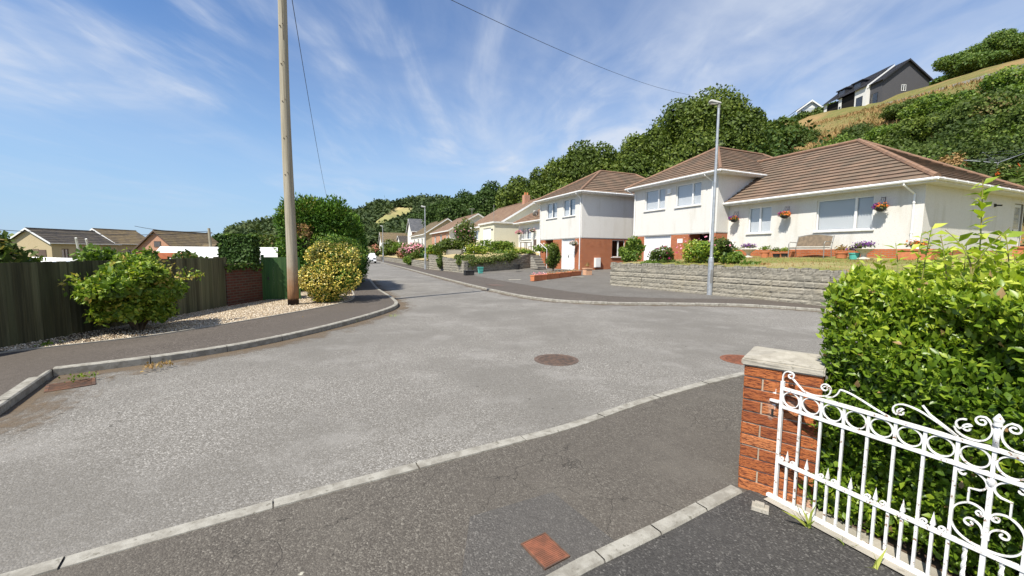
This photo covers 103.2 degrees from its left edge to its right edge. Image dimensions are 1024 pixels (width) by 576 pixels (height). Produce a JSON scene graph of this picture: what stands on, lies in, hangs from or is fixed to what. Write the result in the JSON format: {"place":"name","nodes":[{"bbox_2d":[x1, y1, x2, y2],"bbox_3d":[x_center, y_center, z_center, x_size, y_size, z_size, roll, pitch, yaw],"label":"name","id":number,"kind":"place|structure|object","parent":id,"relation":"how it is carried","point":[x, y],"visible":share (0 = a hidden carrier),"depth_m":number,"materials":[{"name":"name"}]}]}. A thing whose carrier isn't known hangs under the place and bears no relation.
{"place":"outdoors","nodes":[
{"label":"outdoors","id":0,"kind":"place"},
{"bbox_2d":[0,276,393,400],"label":"pavement","id":1,"kind":"structure","parent":0,"point":[17,368],"depth_m":6.70,"materials":[{"name":"asphalt"}]},
{"bbox_2d":[0,328,178,351],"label":"fence foot soil","id":2,"kind":"structure","parent":1,"relation":"on","point":[96,336],"depth_m":7.04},
{"bbox_2d":[58,247,204,330],"bbox_3d":[-6.865,0.057,7.556,1.336,1.647,2.112,3,5,24],"label":"leafy shrub","id":3,"kind":"object","parent":2,"relation":"on","point":[139,292],"visible":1,"depth_m":7.09,"materials":[{"name":"green plant"}]},
{"bbox_2d":[112,292,352,329],"bbox_3d":[-6.303,0.437,11.591,2.682,0.001,8.188,1,5,0],"label":"gravel bed","id":4,"kind":"object","parent":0,"point":[195,314],"visible":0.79,"depth_m":9.72,"materials":[{"name":"gravel"}]},
{"bbox_2d":[0,294,352,350],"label":"gravel chippings","id":5,"kind":"object","parent":4,"relation":"on","point":[17,347],"visible":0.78,"depth_m":8.23,"materials":[{"name":"gravel"}]},
{"bbox_2d":[278,0,298,304],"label":"telegraph pole","id":6,"kind":"object","parent":4,"relation":"on","point":[291,240],"visible":1,"depth_m":10.86,"materials":[{"name":"wood"}]},
{"bbox_2d":[298,233,368,302],"bbox_3d":[-5.432,-0.610,12.277,2.058,2.163,2.260,1,5,0],"label":"variegated bush","id":7,"kind":"object","parent":4,"relation":"on","point":[321,275],"visible":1,"depth_m":11.76,"materials":[{"name":"yellow plant"}]},
{"bbox_2d":[376,207,411,224],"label":"field","id":8,"kind":"structure","parent":0,"point":[394,212],"depth_m":335.99,"materials":[{"name":"plant"}]},
{"bbox_2d":[0,261,862,573],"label":"road","id":9,"kind":"structure","parent":0,"point":[438,367],"depth_m":4.29,"materials":[{"name":"asphalt"}]},
{"bbox_2d":[0,370,52,415],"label":"kerb","id":10,"kind":"structure","parent":9,"relation":"on","point":[16,394],"depth_m":4.33,"materials":[{"name":"concrete"}]},
{"bbox_2d":[0,376,85,426],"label":"gutter dirt","id":11,"kind":"structure","parent":9,"relation":"on","point":[29,399],"depth_m":4.20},
{"bbox_2d":[44,377,95,391],"bbox_3d":[-5.150,1.146,4.739,0.360,0.043,0.400,5,7,43],"label":"drain grate","id":12,"kind":"object","parent":9,"relation":"on","point":[83,382],"visible":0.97,"depth_m":4.73,"materials":[{"name":"brown"}]},
{"bbox_2d":[0,289,354,353],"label":"path edging","id":13,"kind":"object","parent":9,"relation":"on","point":[168,332],"visible":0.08,"depth_m":7.17,"materials":[{"name":"concrete"}]},
{"bbox_2d":[53,274,397,375],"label":"kerb","id":14,"kind":"structure","parent":9,"relation":"on","point":[98,366],"depth_m":6.12,"materials":[{"name":"concrete"}]},
{"bbox_2d":[52,280,408,378],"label":"gutter dirt","id":15,"kind":"structure","parent":9,"relation":"on","point":[400,306],"depth_m":6.58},
{"bbox_2d":[0,372,744,575],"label":"kerb","id":16,"kind":"structure","parent":9,"relation":"on","point":[45,567],"depth_m":2.61,"materials":[{"name":"concrete"}]},
{"bbox_2d":[534,354,578,365],"bbox_3d":[0.662,1.076,6.059,0.662,0.032,0.662,-1,5,-17],"label":"manhole cover","id":17,"kind":"object","parent":9,"relation":"on","point":[556,359],"visible":0.99,"depth_m":6.02,"materials":[{"name":"metal"}]},
{"bbox_2d":[388,264,819,311],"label":"gutter dirt","id":18,"kind":"structure","parent":9,"relation":"on","point":[599,304],"depth_m":12.72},
{"bbox_2d":[377,261,831,311],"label":"kerb","id":19,"kind":"structure","parent":9,"relation":"on","point":[656,303],"depth_m":12.73,"materials":[{"name":"concrete"}]},
{"bbox_2d":[40,362,857,575],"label":"footway","id":20,"kind":"structure","parent":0,"point":[618,475],"depth_m":2.58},
{"bbox_2d":[462,492,613,575],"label":"footway patch","id":21,"kind":"object","parent":20,"relation":"on","point":[497,537],"visible":0.83,"depth_m":2.26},
{"bbox_2d":[521,532,569,569],"bbox_3d":[0.174,1.388,2.142,0.166,0.016,0.212,-3,6,-33],"label":"stop tap cover","id":22,"kind":"object","parent":21,"relation":"on","point":[545,550],"visible":1,"depth_m":2.13,"materials":[{"name":"red metal"}]},
{"bbox_2d":[546,485,742,575],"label":"drive threshold","id":23,"kind":"object","parent":20,"relation":"on","point":[584,564],"visible":0.84,"depth_m":2.24,"materials":[{"name":"concrete"}]},
{"bbox_2d":[738,346,829,508],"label":"gate pillar","id":24,"kind":"structure","parent":20,"relation":"on","point":[765,368],"depth_m":2.61,"materials":[{"name":"brick"}]},
{"bbox_2d":[764,497,949,575],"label":"drive edging","id":25,"kind":"object","parent":20,"relation":"on","point":[904,557],"visible":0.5,"depth_m":2.21,"materials":[{"name":"concrete"}]},
{"bbox_2d":[766,371,1023,575],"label":"ornate gate","id":26,"kind":"structure","parent":25,"relation":"on","point":[998,428],"depth_m":2.01,"materials":[{"name":"metal"}]},
{"bbox_2d":[816,468,975,575],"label":"hedge soil","id":27,"kind":"structure","parent":20,"relation":"on","point":[906,548],"depth_m":2.17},
{"bbox_2d":[797,176,1023,575],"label":"laurel hedge","id":28,"kind":"object","parent":27,"relation":"on","point":[941,340],"visible":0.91,"depth_m":2.07,"materials":[{"name":"green plant"}]},
{"bbox_2d":[379,247,538,259],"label":"hillside lawn","id":29,"kind":"structure","parent":0,"point":[453,255],"depth_m":36.58,"materials":[{"name":"green plant"}]},
{"bbox_2d":[398,241,424,256],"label":"garden shrub","id":30,"kind":"object","parent":29,"relation":"on","point":[409,248],"visible":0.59,"depth_m":54.19,"materials":[{"name":"pink plant"}]},
{"bbox_2d":[409,218,451,246],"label":"white fronted bungalow","id":31,"kind":"object","parent":29,"relation":"on","point":[418,236],"visible":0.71,"depth_m":90.69,"materials":[{"name":"tile"}]},
{"bbox_2d":[432,237,467,254],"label":"garden shrub","id":32,"kind":"object","parent":29,"relation":"on","point":[443,246],"visible":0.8,"depth_m":38.27,"materials":[{"name":"green plant"}]},
{"bbox_2d":[435,189,473,221],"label":"broadleaf tree","id":33,"kind":"object","parent":29,"relation":"on","point":[455,209],"visible":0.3,"depth_m":93.33,"materials":[{"name":"green plant"}]},
{"bbox_2d":[430,213,482,244],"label":"brick bungalow","id":34,"kind":"object","parent":29,"relation":"on","point":[446,231],"visible":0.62,"depth_m":73.56,"materials":[{"name":"tile"}]},
{"bbox_2d":[453,217,477,250],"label":"garden shrub","id":35,"kind":"object","parent":29,"relation":"on","point":[463,233],"visible":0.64,"depth_m":39.14,"materials":[{"name":"green plant"}]},
{"bbox_2d":[463,243,487,253],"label":"garden shrub","id":36,"kind":"object","parent":29,"relation":"on","point":[470,247],"visible":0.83,"depth_m":36.33,"materials":[{"name":"green plant"}]},
{"bbox_2d":[463,180,499,216],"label":"broadleaf tree","id":37,"kind":"object","parent":29,"relation":"on","point":[482,202],"visible":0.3,"depth_m":77.33,"materials":[{"name":"green plant"}]},
{"bbox_2d":[472,239,517,253],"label":"garden shrub","id":38,"kind":"object","parent":29,"relation":"on","point":[494,246],"visible":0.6,"depth_m":37.31,"materials":[{"name":"green plant"}]},
{"bbox_2d":[478,221,518,246],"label":"flat roofed garage","id":39,"kind":"structure","parent":29,"relation":"on","point":[497,231],"depth_m":43.23,"materials":[{"name":"beige paint"}]},
{"bbox_2d":[469,192,539,245],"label":"bungalow","id":40,"kind":"object","parent":29,"relation":"on","point":[526,206],"visible":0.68,"depth_m":52.39,"materials":[{"name":"tile"}]},
{"bbox_2d":[495,175,529,209],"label":"broadleaf tree","id":41,"kind":"object","parent":29,"relation":"on","point":[509,194],"visible":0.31,"depth_m":65.87,"materials":[{"name":"green plant"}]},
{"bbox_2d":[525,157,558,199],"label":"broadleaf tree","id":42,"kind":"object","parent":29,"relation":"on","point":[536,183],"visible":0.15,"depth_m":59.12,"materials":[{"name":"green plant"}]},
{"bbox_2d":[0,0,1023,236],"label":"sky","id":43,"kind":"structure","parent":0,"point":[115,114],"materials":[{"name":"blue"}]},
{"bbox_2d":[457,268,749,298],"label":"forecourt","id":44,"kind":"structure","parent":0,"point":[596,282],"depth_m":18.98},
{"bbox_2d":[462,253,535,272],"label":"stone wall","id":45,"kind":"structure","parent":44,"relation":"on","point":[524,260],"depth_m":32.44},
{"bbox_2d":[466,249,518,269],"bbox_3d":[-1.308,-2.197,31.424,1.291,1.806,5.757,5,7,44],"label":"trailing shrub","id":46,"kind":"object","parent":45,"relation":"on","point":[489,259],"visible":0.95,"depth_m":31.01,"materials":[{"name":"green plant"}]},
{"bbox_2d":[530,243,546,268],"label":"garden steps","id":47,"kind":"structure","parent":44,"relation":"on","point":[537,262],"depth_m":32.10,"materials":[{"name":"concrete"}]},
{"bbox_2d":[545,242,561,270],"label":"garden shrub","id":48,"kind":"object","parent":44,"relation":"on","point":[554,258],"visible":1,"depth_m":29.02,"materials":[{"name":"green plant"}]},
{"bbox_2d":[513,170,644,269],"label":"detached house","id":49,"kind":"structure","parent":44,"relation":"on","point":[592,214],"depth_m":30.54,"materials":[{"name":"paint"}]},
{"bbox_2d":[561,239,574,269],"bbox_3d":[4.344,-2.562,31.023,0.130,2.360,1.940,-2,5,-24],"label":"garage door","id":50,"kind":"structure","parent":49,"relation":"in","point":[568,251],"depth_m":31.15,"materials":[{"name":"white plastic"}]},
{"bbox_2d":[562,198,575,217],"bbox_3d":[4.518,-6.037,30.692,0.620,1.335,1.860,-2,5,-24],"label":"window","id":51,"kind":"structure","parent":49,"relation":"in","point":[569,205],"depth_m":30.96,"materials":[{"name":"white plastic"}]},
{"bbox_2d":[376,259,852,309],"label":"pavement","id":52,"kind":"structure","parent":0,"point":[523,289],"depth_m":14.72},
{"bbox_2d":[707,99,720,294],"bbox_3d":[7.200,-3.163,14.706,0.446,7.076,0.192,1,5,0],"label":"street lamp","id":53,"kind":"object","parent":52,"relation":"on","point":[711,257],"visible":0.94,"depth_m":14.70,"materials":[{"name":"metal"}]},
{"bbox_2d":[277,58,1023,261],"bbox_3d":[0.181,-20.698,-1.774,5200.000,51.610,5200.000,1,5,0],"label":"ground","id":54,"kind":"structure","parent":0,"point":[844,111],"depth_m":63.35,"materials":[{"name":"green plant"}]},
{"bbox_2d":[0,230,45,262],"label":"leafy shrub","id":55,"kind":"object","parent":54,"relation":"on","point":[10,252],"visible":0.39,"depth_m":8.10,"materials":[{"name":"green plant"}]},
{"bbox_2d":[10,227,121,257],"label":"tan bungalow","id":56,"kind":"object","parent":54,"relation":"on","point":[52,243],"visible":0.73,"depth_m":50.77,"materials":[{"name":"tile"}]},
{"bbox_2d":[0,257,226,347],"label":"timber fence","id":57,"kind":"object","parent":54,"relation":"on","point":[36,305],"visible":0.51,"depth_m":6.82,"materials":[{"name":"wood"}]},
{"bbox_2d":[68,243,141,260],"bbox_3d":[-8.412,-0.386,8.342,0.980,1.074,1.776,1,5,0],"label":"flowering bramble","id":58,"kind":"object","parent":57,"relation":"attached to","point":[89,252],"visible":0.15,"depth_m":8.05,"materials":[{"name":"green plant"}]},
{"bbox_2d":[167,248,208,258],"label":"flowering bramble","id":59,"kind":"object","parent":57,"relation":"attached to","point":[178,254],"visible":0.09,"depth_m":10.06,"materials":[{"name":"green plant"}]},
{"bbox_2d":[90,228,144,253],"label":"brown roofed bungalow","id":60,"kind":"object","parent":54,"relation":"on","point":[130,240],"visible":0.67,"depth_m":59.17,"materials":[{"name":"tile"}]},
{"bbox_2d":[131,230,217,252],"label":"brick gabled house","id":61,"kind":"structure","parent":54,"relation":"on","point":[180,239],"depth_m":56.20,"materials":[{"name":"tile"}]},
{"bbox_2d":[157,246,277,287],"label":"long shed","id":62,"kind":"structure","parent":54,"relation":"on","point":[210,252],"depth_m":19.66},
{"bbox_2d":[224,262,263,305],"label":"brick garden wall","id":63,"kind":"structure","parent":54,"relation":"on","point":[243,283],"depth_m":11.43,"materials":[{"name":"brick"}]},
{"bbox_2d":[216,232,260,263],"bbox_3d":[-8.019,-0.437,12.022,0.979,2.397,0.898,-1,5,-17],"label":"ivy clump","id":64,"kind":"object","parent":63,"relation":"attached to","point":[234,248],"visible":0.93,"depth_m":11.65,"materials":[{"name":"green plant"}]},
{"bbox_2d":[261,255,300,299],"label":"garden gate","id":65,"kind":"structure","parent":63,"relation":"attached to","point":[274,275],"depth_m":12.33,"materials":[{"name":"green wood"}]},
{"bbox_2d":[250,231,282,256],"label":"broadleaf tree","id":66,"kind":"object","parent":54,"relation":"on","point":[266,240],"visible":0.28,"depth_m":68.35,"materials":[{"name":"green plant"}]},
{"bbox_2d":[223,193,452,245],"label":"wood","id":67,"kind":"object","parent":54,"relation":"on","point":[371,213],"visible":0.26,"depth_m":304.01,"materials":[{"name":"green plant"}]},
{"bbox_2d":[378,232,407,249],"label":"grey sided house","id":68,"kind":"structure","parent":54,"relation":"on","point":[387,236],"depth_m":142.90,"materials":[{"name":"tile"}]},
{"bbox_2d":[376,257,428,268],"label":"stone wall","id":69,"kind":"structure","parent":54,"relation":"on","point":[418,263],"depth_m":46.17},
{"bbox_2d":[406,219,423,243],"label":"slate roofed house","id":70,"kind":"structure","parent":54,"relation":"on","point":[414,226],"depth_m":113.34,"materials":[{"name":"tile"}]},
{"bbox_2d":[421,200,444,226],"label":"broadleaf tree","id":71,"kind":"object","parent":54,"relation":"on","point":[430,211],"visible":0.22,"depth_m":110.59,"materials":[{"name":"green plant"}]},
{"bbox_2d":[428,254,467,272],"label":"stone wall","id":72,"kind":"structure","parent":54,"relation":"on","point":[449,264],"depth_m":32.26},
{"bbox_2d":[542,140,617,195],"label":"broadleaf tree","id":73,"kind":"object","parent":54,"relation":"on","point":[575,164],"visible":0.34,"depth_m":50.78,"materials":[{"name":"green plant"}]},
{"bbox_2d":[612,125,676,177],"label":"broadleaf tree","id":74,"kind":"object","parent":54,"relation":"on","point":[637,155],"visible":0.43,"depth_m":43.67,"materials":[{"name":"green plant"}]},
{"bbox_2d":[648,83,775,169],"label":"broadleaf tree","id":75,"kind":"object","parent":54,"relation":"on","point":[691,123],"visible":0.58,"depth_m":41.68,"materials":[{"name":"green plant"}]},
{"bbox_2d":[610,262,896,306],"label":"stone wall","id":76,"kind":"structure","parent":54,"relation":"on","point":[807,286],"depth_m":14.25,"materials":[{"name":"stone"}]},
{"bbox_2d":[747,105,786,155],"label":"broadleaf tree","id":77,"kind":"object","parent":54,"relation":"on","point":[758,112],"visible":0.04,"depth_m":47.76,"materials":[{"name":"green plant"}]},
{"bbox_2d":[733,114,835,156],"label":"undergrowth","id":78,"kind":"object","parent":54,"relation":"on","point":[782,149],"depth_m":41.59,"materials":[{"name":"green plant"}]},
{"bbox_2d":[786,124,824,147],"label":"hillside bush","id":79,"kind":"object","parent":54,"relation":"on","point":[814,134],"visible":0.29,"depth_m":58.88,"materials":[{"name":"green plant"}]},
{"bbox_2d":[625,138,1023,260],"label":"split level house","id":80,"kind":"structure","parent":54,"relation":"on","point":[838,190],"depth_m":18.69,"materials":[{"name":"paint"}]},
{"bbox_2d":[745,206,771,234],"bbox_3d":[12.722,-3.414,20.601,0.620,1.375,1.350,-2,5,-24],"label":"window","id":81,"kind":"structure","parent":80,"relation":"in","point":[760,220],"depth_m":20.52,"materials":[{"name":"white plastic"}]},
{"bbox_2d":[812,195,874,232],"bbox_3d":[14.209,-3.092,17.234,0.620,1.415,2.240,-2,5,-24],"label":"window","id":82,"kind":"structure","parent":80,"relation":"in","point":[852,213],"depth_m":17.17,"materials":[{"name":"white plastic"}]},
{"bbox_2d":[1010,204,1020,247],"bbox_3d":[22.547,-2.359,18.223,0.880,2.740,0.110,-2,5,-24],"label":"side door","id":83,"kind":"structure","parent":80,"relation":"in","point":[1017,212],"depth_m":18.21,"materials":[{"name":"white plastic"}]},
{"bbox_2d":[839,124,893,142],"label":"hillside bush","id":84,"kind":"object","parent":54,"relation":"on","point":[877,131],"visible":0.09,"depth_m":37.71,"materials":[{"name":"green plant"}]},
{"bbox_2d":[822,58,933,111],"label":"hilltop house","id":85,"kind":"structure","parent":54,"relation":"on","point":[910,74],"depth_m":72.76,"materials":[{"name":"black"}]},
{"bbox_2d":[878,96,921,120],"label":"hillside bush","id":86,"kind":"object","parent":54,"relation":"on","point":[889,112],"visible":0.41,"depth_m":49.82,"materials":[{"name":"green plant"}]},
{"bbox_2d":[785,75,1016,149],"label":"tall dry grass","id":87,"kind":"structure","parent":54,"relation":"on","point":[877,121],"depth_m":58.34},
{"bbox_2d":[785,93,1023,185],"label":"hillside scrub","id":88,"kind":"object","parent":54,"relation":"on","point":[944,145],"visible":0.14,"depth_m":27.33,"materials":[{"name":"green plant"}]},
{"bbox_2d":[872,113,945,147],"bbox_3d":[34.803,-12.730,35.093,5.706,4.242,5.392,-1,5,-22],"label":"hillside bush","id":89,"kind":"object","parent":54,"relation":"on","point":[914,129],"visible":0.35,"depth_m":34.03,"materials":[{"name":"green plant"}]},
{"bbox_2d":[896,88,979,120],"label":"hillside bush","id":90,"kind":"object","parent":54,"relation":"on","point":[926,104],"visible":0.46,"depth_m":41.65,"materials":[{"name":"green plant"}]},
{"bbox_2d":[931,49,967,78],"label":"broadleaf tree","id":91,"kind":"object","parent":54,"relation":"on","point":[946,64],"visible":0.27,"depth_m":70.79,"materials":[{"name":"green plant"}]},
{"bbox_2d":[938,150,980,169],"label":"hillside bush","id":92,"kind":"object","parent":54,"relation":"on","point":[954,160],"visible":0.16,"depth_m":26.04,"materials":[{"name":"beige plant"}]},
{"bbox_2d":[925,87,1023,140],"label":"hillside bush","id":93,"kind":"object","parent":54,"relation":"on","point":[989,103],"visible":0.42,"depth_m":30.91,"materials":[{"name":"green plant"}]},
{"bbox_2d":[953,49,1012,73],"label":"broadleaf tree","id":94,"kind":"object","parent":54,"relation":"on","point":[970,62],"visible":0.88,"depth_m":64.02,"materials":[{"name":"green plant"}]},
{"bbox_2d":[963,28,1023,62],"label":"broadleaf tree","id":95,"kind":"object","parent":54,"relation":"on","point":[1005,39],"visible":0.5,"depth_m":64.96,"materials":[{"name":"green plant"}]},
{"bbox_2d":[968,64,1023,99],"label":"hillside bush","id":96,"kind":"object","parent":54,"relation":"on","point":[1002,79],"visible":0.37,"depth_m":35.56,"materials":[{"name":"green plant"}]},
{"bbox_2d":[971,103,1023,147],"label":"hillside bush","id":97,"kind":"object","parent":54,"relation":"on","point":[1017,113],"visible":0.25,"depth_m":26.67,"materials":[{"name":"green plant"}]},
{"bbox_2d":[995,162,1023,182],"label":"garden shrub","id":98,"kind":"object","parent":54,"relation":"on","point":[1002,170],"visible":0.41,"depth_m":21.81,"materials":[{"name":"green plant"}]},
{"bbox_2d":[1008,39,1023,58],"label":"broadleaf tree","id":99,"kind":"object","parent":54,"relation":"on","point":[1016,51],"visible":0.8,"depth_m":64.23,"materials":[{"name":"green plant"}]},
{"bbox_2d":[582,490,903,575],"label":"driveway","id":100,"kind":"structure","parent":0,"point":[736,536],"depth_m":2.15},
{"bbox_2d":[751,500,768,514],"bbox_3d":[1.529,1.345,2.498,0.090,0.040,0.070,4,6,34],"label":"gate stop","id":101,"kind":"object","parent":100,"relation":"on","point":[760,507],"visible":1,"depth_m":2.48,"materials":[{"name":"concrete"}]},
{"bbox_2d":[623,250,1020,272],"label":"front lawn","id":102,"kind":"structure","parent":0,"point":[817,265],"depth_m":14.54,"materials":[{"name":"plant"}]},
{"bbox_2d":[618,235,645,261],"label":"garden shrub","id":103,"kind":"object","parent":102,"relation":"on","point":[630,251],"visible":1,"depth_m":19.20,"materials":[{"name":"green plant"}]},
{"bbox_2d":[647,245,677,262],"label":"garden shrub","id":104,"kind":"object","parent":102,"relation":"on","point":[667,255],"visible":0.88,"depth_m":18.09,"materials":[{"name":"green plant"}]},
{"bbox_2d":[676,235,720,266],"bbox_3d":[8.045,-1.508,17.564,1.749,1.574,1.755,1,5,0],"label":"garden shrub","id":105,"kind":"object","parent":102,"relation":"on","point":[694,251],"visible":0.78,"depth_m":17.16,"materials":[{"name":"green plant"}]},
{"bbox_2d":[705,236,735,262],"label":"garden shrub","id":106,"kind":"object","parent":102,"relation":"on","point":[722,245],"visible":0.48,"depth_m":16.85,"materials":[{"name":"green plant"}]},
{"bbox_2d":[719,251,746,263],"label":"garden shrub","id":107,"kind":"object","parent":102,"relation":"on","point":[734,257],"visible":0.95,"depth_m":16.19,"materials":[{"name":"green plant"}]},
{"bbox_2d":[788,234,834,257],"bbox_3d":[12.855,-1.811,17.475,0.699,1.028,1.452,-2,5,-24],"label":"garden bench","id":108,"kind":"object","parent":102,"relation":"on","point":[824,240],"visible":0.96,"depth_m":17.49,"materials":[{"name":"wood"}]},
{"bbox_2d":[897,239,937,259],"bbox_3d":[14.091,-1.344,14.103,0.743,0.733,0.960,-2,5,-24],"label":"terracotta trough","id":109,"kind":"object","parent":102,"relation":"on","point":[909,255],"visible":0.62,"depth_m":14.06,"materials":[{"name":"orange ceramic"}]},
{"label":"soil bed","id":110,"kind":"structure","parent":0,"visible":0},
{"bbox_2d":[272,192,371,289],"bbox_3d":[-8.352,-1.910,17.944,3.888,3.810,7.374,-1,5,-16],"label":"conifer hedge","id":111,"kind":"object","parent":110,"relation":"on","point":[315,216],"visible":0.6,"depth_m":15.06,"materials":[{"name":"green plant"}]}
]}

